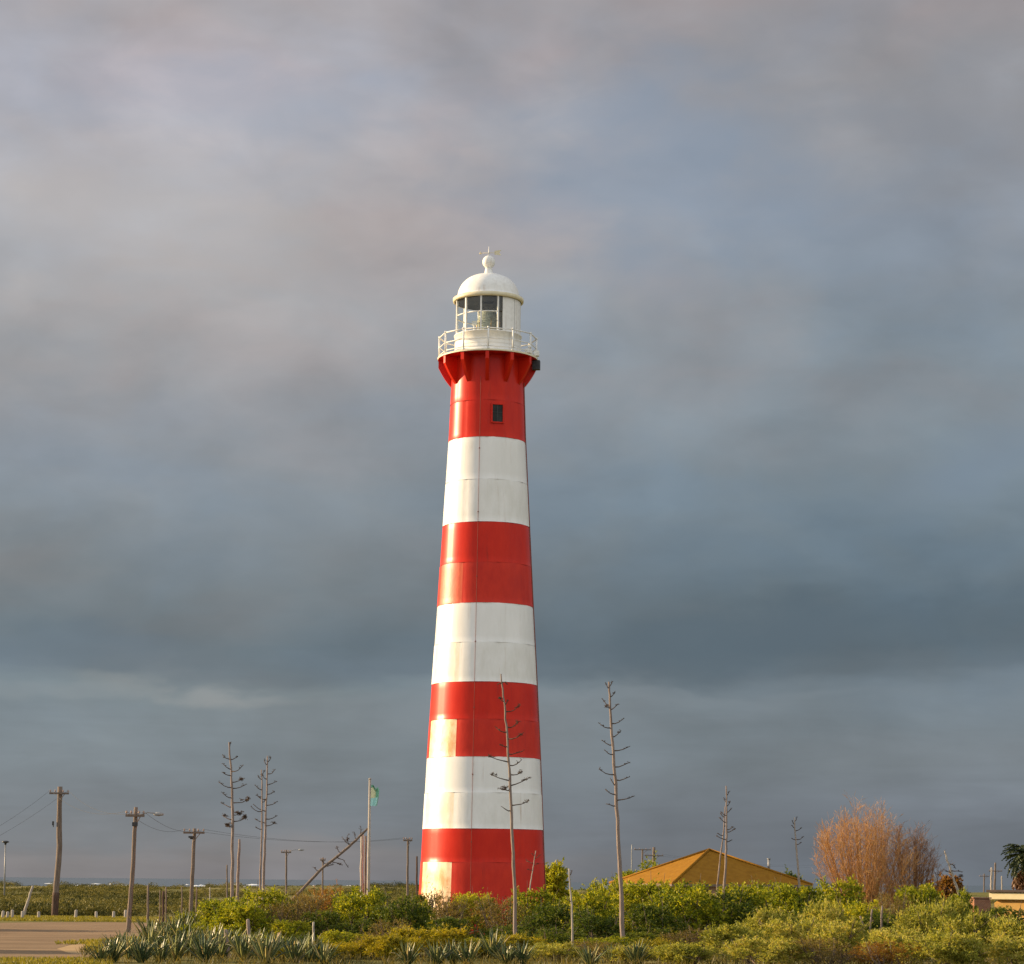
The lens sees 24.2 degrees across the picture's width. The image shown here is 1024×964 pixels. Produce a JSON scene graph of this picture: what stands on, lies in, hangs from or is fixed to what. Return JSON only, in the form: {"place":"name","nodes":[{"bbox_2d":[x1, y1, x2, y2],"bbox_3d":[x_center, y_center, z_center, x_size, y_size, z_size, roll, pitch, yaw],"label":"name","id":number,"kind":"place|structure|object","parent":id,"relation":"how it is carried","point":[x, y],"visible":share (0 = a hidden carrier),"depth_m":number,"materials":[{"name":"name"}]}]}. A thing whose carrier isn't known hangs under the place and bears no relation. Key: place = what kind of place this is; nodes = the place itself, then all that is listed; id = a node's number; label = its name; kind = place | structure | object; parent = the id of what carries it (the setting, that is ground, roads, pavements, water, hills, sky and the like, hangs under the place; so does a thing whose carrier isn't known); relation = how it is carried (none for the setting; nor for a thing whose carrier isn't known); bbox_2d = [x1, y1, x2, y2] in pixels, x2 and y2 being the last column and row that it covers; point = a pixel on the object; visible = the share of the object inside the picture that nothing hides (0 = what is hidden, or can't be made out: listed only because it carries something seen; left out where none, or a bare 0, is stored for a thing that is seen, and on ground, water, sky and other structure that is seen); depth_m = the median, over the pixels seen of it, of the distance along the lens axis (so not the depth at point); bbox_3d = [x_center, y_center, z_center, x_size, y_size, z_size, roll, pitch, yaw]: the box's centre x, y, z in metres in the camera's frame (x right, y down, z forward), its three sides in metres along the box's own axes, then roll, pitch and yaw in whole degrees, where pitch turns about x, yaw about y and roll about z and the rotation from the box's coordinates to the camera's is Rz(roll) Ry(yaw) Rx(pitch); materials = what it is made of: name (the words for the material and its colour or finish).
{"place":"outdoors","nodes":[
{"label":"outdoors","id":0,"kind":"place"},
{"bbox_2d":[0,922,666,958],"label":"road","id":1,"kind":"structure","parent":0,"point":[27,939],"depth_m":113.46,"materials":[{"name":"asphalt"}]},
{"bbox_2d":[0,886,1013,963],"bbox_3d":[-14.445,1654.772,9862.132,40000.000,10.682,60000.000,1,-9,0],"label":"ground","id":2,"kind":"structure","parent":0,"point":[979,894],"depth_m":88.21,"materials":[{"name":"plant"}]},
{"bbox_2d":[49,787,68,915],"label":"power pole","id":3,"kind":"object","parent":2,"relation":"on","point":[56,884],"visible":0.96,"depth_m":165.84,"materials":[{"name":"brown wood"}]},
{"bbox_2d":[0,915,196,963],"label":"grass","id":4,"kind":"structure","parent":2,"relation":"on","point":[44,959],"depth_m":99.03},
{"bbox_2d":[87,934,131,961],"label":"agave","id":5,"kind":"object","parent":2,"relation":"on","point":[117,951],"visible":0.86,"depth_m":77.44,"materials":[{"name":"green plant"}]},
{"bbox_2d":[117,933,164,962],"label":"agave","id":6,"kind":"object","parent":2,"relation":"on","point":[142,951],"visible":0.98,"depth_m":77.40,"materials":[{"name":"green plant"}]},
{"bbox_2d":[125,807,163,931],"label":"power pole","id":7,"kind":"object","parent":2,"relation":"on","point":[135,815],"visible":0.98,"depth_m":120.42,"materials":[{"name":"brown wood"}]},
{"bbox_2d":[148,932,193,960],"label":"agave","id":8,"kind":"object","parent":2,"relation":"on","point":[178,950],"visible":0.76,"depth_m":79.33,"materials":[{"name":"green plant"}]},
{"bbox_2d":[161,922,220,955],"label":"agave","id":9,"kind":"object","parent":2,"relation":"on","point":[186,936],"visible":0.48,"depth_m":84.34,"materials":[{"name":"green plant"}]},
{"bbox_2d":[183,828,204,911],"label":"power pole","id":10,"kind":"object","parent":2,"relation":"on","point":[193,837],"visible":0.94,"depth_m":151.97,"materials":[{"name":"brown wood"}]},
{"bbox_2d":[176,930,227,961],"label":"agave","id":11,"kind":"object","parent":2,"relation":"on","point":[203,949],"visible":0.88,"depth_m":78.44,"materials":[{"name":"green plant"}]},
{"bbox_2d":[195,893,246,933],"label":"shrub","id":12,"kind":"object","parent":2,"relation":"on","point":[209,904],"visible":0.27,"depth_m":97.90,"materials":[{"name":"green plant"}]},
{"bbox_2d":[219,742,248,901],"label":"dead stalk","id":13,"kind":"object","parent":2,"relation":"on","point":[238,813],"visible":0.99,"depth_m":107.01,"materials":[{"name":"plant"}]},
{"bbox_2d":[201,898,277,935],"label":"shrub","id":14,"kind":"object","parent":2,"relation":"on","point":[240,914],"visible":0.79,"depth_m":94.98,"materials":[{"name":"green plant"}]},
{"bbox_2d":[223,928,260,959],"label":"agave","id":15,"kind":"object","parent":2,"relation":"on","point":[239,947],"visible":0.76,"depth_m":80.28,"materials":[{"name":"green plant"}]},
{"bbox_2d":[252,770,266,906],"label":"dead stalk","id":16,"kind":"object","parent":2,"relation":"on","point":[262,799],"visible":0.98,"depth_m":112.86,"materials":[{"name":"plant"}]},
{"bbox_2d":[253,756,277,900],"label":"dead stalk","id":17,"kind":"object","parent":2,"relation":"on","point":[264,854],"visible":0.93,"depth_m":114.81,"materials":[{"name":"plant"}]},
{"bbox_2d":[240,880,294,933],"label":"shrub","id":18,"kind":"object","parent":2,"relation":"on","point":[279,896],"visible":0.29,"depth_m":103.94,"materials":[{"name":"green plant"}]},
{"bbox_2d":[241,929,298,963],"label":"agave","id":19,"kind":"object","parent":2,"relation":"on","point":[266,948],"visible":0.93,"depth_m":77.39,"materials":[{"name":"green plant"}]},
{"bbox_2d":[260,900,303,932],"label":"shrub","id":20,"kind":"object","parent":2,"relation":"on","point":[283,915],"visible":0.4,"depth_m":98.01,"materials":[{"name":"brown plant"}]},
{"bbox_2d":[260,916,311,940],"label":"shrub","id":21,"kind":"object","parent":2,"relation":"on","point":[295,928],"visible":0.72,"depth_m":94.04,"materials":[{"name":"green plant"}]},
{"bbox_2d":[276,933,320,962],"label":"agave","id":22,"kind":"object","parent":2,"relation":"on","point":[299,951],"visible":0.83,"depth_m":78.38,"materials":[{"name":"green plant"}]},
{"bbox_2d":[272,889,329,927],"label":"shrub","id":23,"kind":"object","parent":2,"relation":"on","point":[305,899],"visible":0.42,"depth_m":105.14,"materials":[{"name":"brown plant"}]},
{"bbox_2d":[300,906,343,942],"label":"shrub","id":24,"kind":"object","parent":2,"relation":"on","point":[321,924],"visible":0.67,"depth_m":98.32,"materials":[{"name":"green plant"}]},
{"bbox_2d":[308,879,345,937],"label":"shrub","id":25,"kind":"object","parent":2,"relation":"on","point":[328,901],"visible":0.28,"depth_m":108.41,"materials":[{"name":"brown plant"}]},
{"bbox_2d":[310,940,343,963],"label":"agave","id":26,"kind":"object","parent":2,"relation":"on","point":[324,952],"visible":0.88,"depth_m":77.40,"materials":[{"name":"green plant"}]},
{"bbox_2d":[293,826,367,899],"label":"dead stalk","id":27,"kind":"object","parent":2,"relation":"on","point":[330,862],"visible":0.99,"depth_m":118.49,"materials":[{"name":"plant"}]},
{"bbox_2d":[313,936,376,958],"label":"shrub","id":28,"kind":"object","parent":2,"relation":"on","point":[344,947],"visible":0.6,"depth_m":82.69,"materials":[{"name":"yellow plant"}]},
{"bbox_2d":[316,928,373,944],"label":"shrub","id":29,"kind":"object","parent":2,"relation":"on","point":[331,936],"visible":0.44,"depth_m":91.93,"materials":[{"name":"green plant"}]},
{"bbox_2d":[328,914,386,940],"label":"shrub","id":30,"kind":"object","parent":2,"relation":"on","point":[360,922],"visible":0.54,"depth_m":97.28,"materials":[{"name":"green plant"}]},
{"bbox_2d":[327,885,389,932],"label":"shrub","id":31,"kind":"object","parent":2,"relation":"on","point":[363,905],"visible":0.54,"depth_m":103.72,"materials":[{"name":"green plant"}]},
{"bbox_2d":[367,778,370,893],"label":"flagpole","id":32,"kind":"object","parent":2,"relation":"on","point":[368,848],"visible":0.78,"depth_m":116.67,"materials":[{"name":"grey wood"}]},
{"bbox_2d":[352,925,422,959],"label":"shrub","id":33,"kind":"object","parent":2,"relation":"on","point":[383,944],"visible":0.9,"depth_m":82.11,"materials":[{"name":"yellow plant"}]},
{"bbox_2d":[367,912,414,939],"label":"shrub","id":34,"kind":"object","parent":2,"relation":"on","point":[382,929],"visible":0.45,"depth_m":96.10,"materials":[{"name":"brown plant"}]},
{"bbox_2d":[370,886,432,934],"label":"shrub","id":35,"kind":"object","parent":2,"relation":"on","point":[386,915],"visible":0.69,"depth_m":101.98,"materials":[{"name":"green plant"}]},
{"bbox_2d":[389,942,423,963],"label":"agave","id":36,"kind":"object","parent":2,"relation":"on","point":[410,955],"visible":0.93,"depth_m":77.36,"materials":[{"name":"green plant"}]},
{"bbox_2d":[387,922,479,956],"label":"shrub","id":37,"kind":"object","parent":2,"relation":"on","point":[443,934],"visible":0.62,"depth_m":85.77,"materials":[{"name":"green plant"}]},
{"bbox_2d":[420,940,455,963],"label":"agave","id":38,"kind":"object","parent":2,"relation":"on","point":[436,954],"visible":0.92,"depth_m":77.38,"materials":[{"name":"green plant"}]},
{"bbox_2d":[419,877,474,933],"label":"shrub","id":39,"kind":"object","parent":2,"relation":"on","point":[443,908],"visible":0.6,"depth_m":106.14,"materials":[{"name":"brown plant"}]},
{"bbox_2d":[419,914,482,939],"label":"shrub","id":40,"kind":"object","parent":2,"relation":"on","point":[454,924],"visible":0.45,"depth_m":96.76,"materials":[{"name":"green plant"}]},
{"bbox_2d":[442,938,483,963],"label":"agave","id":41,"kind":"object","parent":2,"relation":"on","point":[471,953],"visible":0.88,"depth_m":77.38,"materials":[{"name":"green plant"}]},
{"bbox_2d":[445,887,504,936],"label":"shrub","id":42,"kind":"object","parent":2,"relation":"on","point":[471,898],"visible":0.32,"depth_m":109.89,"materials":[{"name":"green plant"}]},
{"bbox_2d":[418,248,545,934],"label":"lighthouse","id":43,"kind":"object","parent":2,"relation":"on","point":[485,621],"visible":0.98,"depth_m":122.44,"materials":[{"name":"red paint"}]},
{"bbox_2d":[491,403,503,423],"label":"window","id":44,"kind":"structure","parent":43,"relation":"in","point":[497,409],"depth_m":124.33,"materials":[{"name":"black glass"}]},
{"bbox_2d":[476,928,517,958],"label":"agave","id":45,"kind":"object","parent":2,"relation":"on","point":[493,938],"visible":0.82,"depth_m":84.26,"materials":[{"name":"green plant"}]},
{"bbox_2d":[0,879,997,917],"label":"dune scrub","id":46,"kind":"object","parent":2,"relation":"on","point":[85,900],"visible":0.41,"depth_m":259.84,"materials":[{"name":"green plant"}]},
{"bbox_2d":[475,921,531,942],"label":"shrub","id":47,"kind":"object","parent":2,"relation":"on","point":[500,933],"visible":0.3,"depth_m":96.37,"materials":[{"name":"green plant"}]},
{"bbox_2d":[467,892,542,936],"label":"shrub","id":48,"kind":"object","parent":2,"relation":"on","point":[501,917],"visible":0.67,"depth_m":104.20,"materials":[{"name":"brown plant"}]},
{"bbox_2d":[488,674,529,934],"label":"dead stalk","id":49,"kind":"object","parent":2,"relation":"on","point":[513,851],"visible":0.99,"depth_m":91.25,"materials":[{"name":"plant"}]},
{"bbox_2d":[503,939,537,963],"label":"agave","id":50,"kind":"object","parent":2,"relation":"on","point":[523,954],"visible":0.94,"depth_m":78.36,"materials":[{"name":"green plant"}]},
{"bbox_2d":[488,931,555,950],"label":"shrub","id":51,"kind":"object","parent":2,"relation":"on","point":[520,940],"visible":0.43,"depth_m":87.96,"materials":[{"name":"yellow plant"}]},
{"bbox_2d":[506,885,559,937],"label":"shrub","id":52,"kind":"object","parent":2,"relation":"on","point":[545,899],"visible":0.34,"depth_m":107.83,"materials":[{"name":"green plant"}]},
{"bbox_2d":[517,901,573,939],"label":"shrub","id":53,"kind":"object","parent":2,"relation":"on","point":[558,913],"visible":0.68,"depth_m":100.01,"materials":[{"name":"green plant"}]},
{"bbox_2d":[76,932,1023,963],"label":"undergrowth","id":54,"kind":"object","parent":2,"relation":"on","point":[372,957],"visible":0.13,"depth_m":77.96,"materials":[{"name":"green plant"}]},
{"bbox_2d":[528,939,583,960],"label":"shrub","id":55,"kind":"object","parent":2,"relation":"on","point":[556,948],"visible":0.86,"depth_m":82.01,"materials":[{"name":"green plant"}]},
{"bbox_2d":[545,857,573,904],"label":"tree","id":56,"kind":"object","parent":2,"relation":"on","point":[556,876],"visible":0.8,"depth_m":129.76,"materials":[{"name":"green plant"}]},
{"bbox_2d":[531,925,591,944],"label":"shrub","id":57,"kind":"object","parent":2,"relation":"on","point":[551,936],"visible":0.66,"depth_m":94.01,"materials":[{"name":"green plant"}]},
{"bbox_2d":[554,887,619,940],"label":"shrub","id":58,"kind":"object","parent":2,"relation":"on","point":[598,905],"visible":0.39,"depth_m":105.63,"materials":[{"name":"green plant"}]},
{"bbox_2d":[564,901,637,940],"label":"shrub","id":59,"kind":"object","parent":2,"relation":"on","point":[586,924],"visible":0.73,"depth_m":98.02,"materials":[{"name":"green plant"}]},
{"bbox_2d":[574,935,637,949],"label":"shrub","id":60,"kind":"object","parent":2,"relation":"on","point":[617,939],"visible":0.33,"depth_m":89.16,"materials":[{"name":"green plant"}]},
{"bbox_2d":[598,681,633,941],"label":"dead stalk","id":61,"kind":"object","parent":2,"relation":"on","point":[621,907],"visible":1,"depth_m":91.14,"materials":[{"name":"plant"}]},
{"bbox_2d":[600,942,660,963],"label":"shrub","id":62,"kind":"object","parent":2,"relation":"on","point":[619,951],"visible":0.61,"depth_m":79.95,"materials":[{"name":"green plant"}]},
{"bbox_2d":[620,940,654,963],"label":"agave","id":63,"kind":"object","parent":2,"relation":"on","point":[636,950],"visible":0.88,"depth_m":79.35,"materials":[{"name":"green plant"}]},
{"bbox_2d":[610,872,683,937],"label":"shrub","id":64,"kind":"object","parent":2,"relation":"on","point":[638,892],"visible":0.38,"depth_m":107.96,"materials":[{"name":"green plant"}]},
{"bbox_2d":[625,897,691,941],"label":"shrub","id":65,"kind":"object","parent":2,"relation":"on","point":[648,922],"visible":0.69,"depth_m":99.25,"materials":[{"name":"green plant"}]},
{"bbox_2d":[633,876,729,943],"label":"shrub","id":66,"kind":"object","parent":2,"relation":"on","point":[684,903],"visible":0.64,"depth_m":103.97,"materials":[{"name":"green plant"}]},
{"bbox_2d":[647,938,720,963],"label":"shrub","id":67,"kind":"object","parent":2,"relation":"on","point":[687,952],"visible":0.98,"depth_m":77.96,"materials":[{"name":"green plant"}]},
{"bbox_2d":[653,921,719,950],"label":"shrub","id":68,"kind":"object","parent":2,"relation":"on","point":[690,936],"visible":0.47,"depth_m":93.20,"materials":[{"name":"green plant"}]},
{"bbox_2d":[609,848,812,914],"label":"house","id":69,"kind":"structure","parent":2,"relation":"on","point":[694,867],"depth_m":165.14,"materials":[{"name":"tile"}]},
{"bbox_2d":[692,882,762,941],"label":"shrub","id":70,"kind":"object","parent":2,"relation":"on","point":[739,909],"visible":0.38,"depth_m":105.58,"materials":[{"name":"green plant"}]},
{"bbox_2d":[695,916,769,956],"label":"shrub","id":71,"kind":"object","parent":2,"relation":"on","point":[723,932],"visible":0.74,"depth_m":85.95,"materials":[{"name":"green plant"}]},
{"bbox_2d":[721,881,780,923],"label":"shrub","id":72,"kind":"object","parent":2,"relation":"on","point":[761,895],"visible":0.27,"depth_m":107.75,"materials":[{"name":"green plant"}]},
{"bbox_2d":[710,933,815,963],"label":"shrub","id":73,"kind":"object","parent":2,"relation":"on","point":[738,948],"visible":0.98,"depth_m":78.13,"materials":[{"name":"green plant"}]},
{"bbox_2d":[740,898,800,940],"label":"shrub","id":74,"kind":"object","parent":2,"relation":"on","point":[763,916],"visible":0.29,"depth_m":95.18,"materials":[{"name":"green plant"}]},
{"bbox_2d":[754,877,824,925],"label":"shrub","id":75,"kind":"object","parent":2,"relation":"on","point":[790,897],"visible":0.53,"depth_m":103.97,"materials":[{"name":"green plant"}]},
{"bbox_2d":[755,911,827,957],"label":"shrub","id":76,"kind":"object","parent":2,"relation":"on","point":[795,932],"visible":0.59,"depth_m":87.78,"materials":[{"name":"green plant"}]},
{"bbox_2d":[797,891,847,948],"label":"shrub","id":77,"kind":"object","parent":2,"relation":"on","point":[834,911],"visible":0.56,"depth_m":97.06,"materials":[{"name":"green plant"}]},
{"bbox_2d":[785,936,867,963],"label":"shrub","id":78,"kind":"object","parent":2,"relation":"on","point":[819,952],"visible":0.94,"depth_m":78.34,"materials":[{"name":"green plant"}]},
{"bbox_2d":[804,913,875,959],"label":"shrub","id":79,"kind":"object","parent":2,"relation":"on","point":[852,929],"visible":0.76,"depth_m":85.93,"materials":[{"name":"green plant"}]},
{"bbox_2d":[816,868,867,914],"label":"shrub","id":80,"kind":"object","parent":2,"relation":"on","point":[848,896],"visible":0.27,"depth_m":107.97,"materials":[{"name":"green plant"}]},
{"bbox_2d":[837,898,889,929],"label":"shrub","id":81,"kind":"object","parent":2,"relation":"on","point":[857,908],"visible":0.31,"depth_m":100.97,"materials":[{"name":"green plant"}]},
{"bbox_2d":[811,795,927,909],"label":"bare tree","id":82,"kind":"object","parent":2,"relation":"on","point":[876,850],"visible":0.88,"depth_m":112.27,"materials":[{"name":"orange plant"}]},
{"bbox_2d":[843,937,920,963],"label":"shrub","id":83,"kind":"object","parent":2,"relation":"on","point":[870,953],"visible":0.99,"depth_m":77.59,"materials":[{"name":"green plant"}]},
{"bbox_2d":[859,904,910,939],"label":"shrub","id":84,"kind":"object","parent":2,"relation":"on","point":[876,921],"visible":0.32,"depth_m":97.84,"materials":[{"name":"green plant"}]},
{"bbox_2d":[865,878,920,929],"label":"shrub","id":85,"kind":"object","parent":2,"relation":"on","point":[894,907],"visible":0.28,"depth_m":104.39,"materials":[{"name":"green plant"}]},
{"bbox_2d":[860,921,935,963],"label":"shrub","id":86,"kind":"object","parent":2,"relation":"on","point":[878,936],"visible":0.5,"depth_m":82.10,"materials":[{"name":"green plant"}]},
{"bbox_2d":[871,817,950,907],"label":"bare tree","id":87,"kind":"object","parent":2,"relation":"on","point":[919,872],"visible":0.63,"depth_m":113.42,"materials":[{"name":"brown plant"}]},
{"bbox_2d":[893,875,943,914],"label":"shrub","id":88,"kind":"object","parent":2,"relation":"on","point":[923,894],"visible":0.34,"depth_m":107.92,"materials":[{"name":"green plant"}]},
{"bbox_2d":[889,894,960,945],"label":"shrub","id":89,"kind":"object","parent":2,"relation":"on","point":[922,918],"visible":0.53,"depth_m":92.84,"materials":[{"name":"green plant"}]},
{"bbox_2d":[888,925,988,963],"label":"shrub","id":90,"kind":"object","parent":2,"relation":"on","point":[955,949],"visible":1,"depth_m":76.83,"materials":[{"name":"green plant"}]},
{"bbox_2d":[916,892,971,928],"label":"shrub","id":91,"kind":"object","parent":2,"relation":"on","point":[962,908],"visible":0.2,"depth_m":97.19,"materials":[{"name":"green plant"}]},
{"bbox_2d":[926,871,968,903],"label":"tree","id":92,"kind":"object","parent":2,"relation":"on","point":[946,884],"visible":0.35,"depth_m":132.78,"materials":[{"name":"brown plant"}]},
{"bbox_2d":[933,908,1005,944],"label":"shrub","id":93,"kind":"object","parent":2,"relation":"on","point":[980,921],"visible":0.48,"depth_m":87.83,"materials":[{"name":"green plant"}]},
{"bbox_2d":[973,929,1023,963],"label":"shrub","id":94,"kind":"object","parent":2,"relation":"on","point":[1014,949],"visible":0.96,"depth_m":77.20,"materials":[{"name":"green plant"}]},
{"bbox_2d":[982,901,1023,930],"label":"shrub","id":95,"kind":"object","parent":2,"relation":"on","point":[995,912],"visible":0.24,"depth_m":103.89,"materials":[{"name":"green plant"}]},
{"bbox_2d":[985,914,1023,959],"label":"shrub","id":96,"kind":"object","parent":2,"relation":"on","point":[1010,927],"visible":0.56,"depth_m":86.18,"materials":[{"name":"green plant"}]},
{"bbox_2d":[986,890,1023,921],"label":"building","id":97,"kind":"structure","parent":2,"relation":"on","point":[1013,899],"depth_m":137.37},
{"bbox_2d":[1001,843,1023,889],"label":"palm tree","id":98,"kind":"object","parent":2,"relation":"on","point":[1015,863],"visible":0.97,"depth_m":147.77,"materials":[{"name":"plant"}]},
{"bbox_2d":[0,877,1015,893],"bbox_3d":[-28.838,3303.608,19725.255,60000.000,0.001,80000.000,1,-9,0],"label":"sea","id":99,"kind":"structure","parent":0,"point":[28,881],"depth_m":5301.36,"materials":[{"name":"liquid"}]},
{"bbox_2d":[0,0,1023,885],"label":"sky","id":100,"kind":"structure","parent":0,"point":[765,258],"materials":[{"name":"grey"}]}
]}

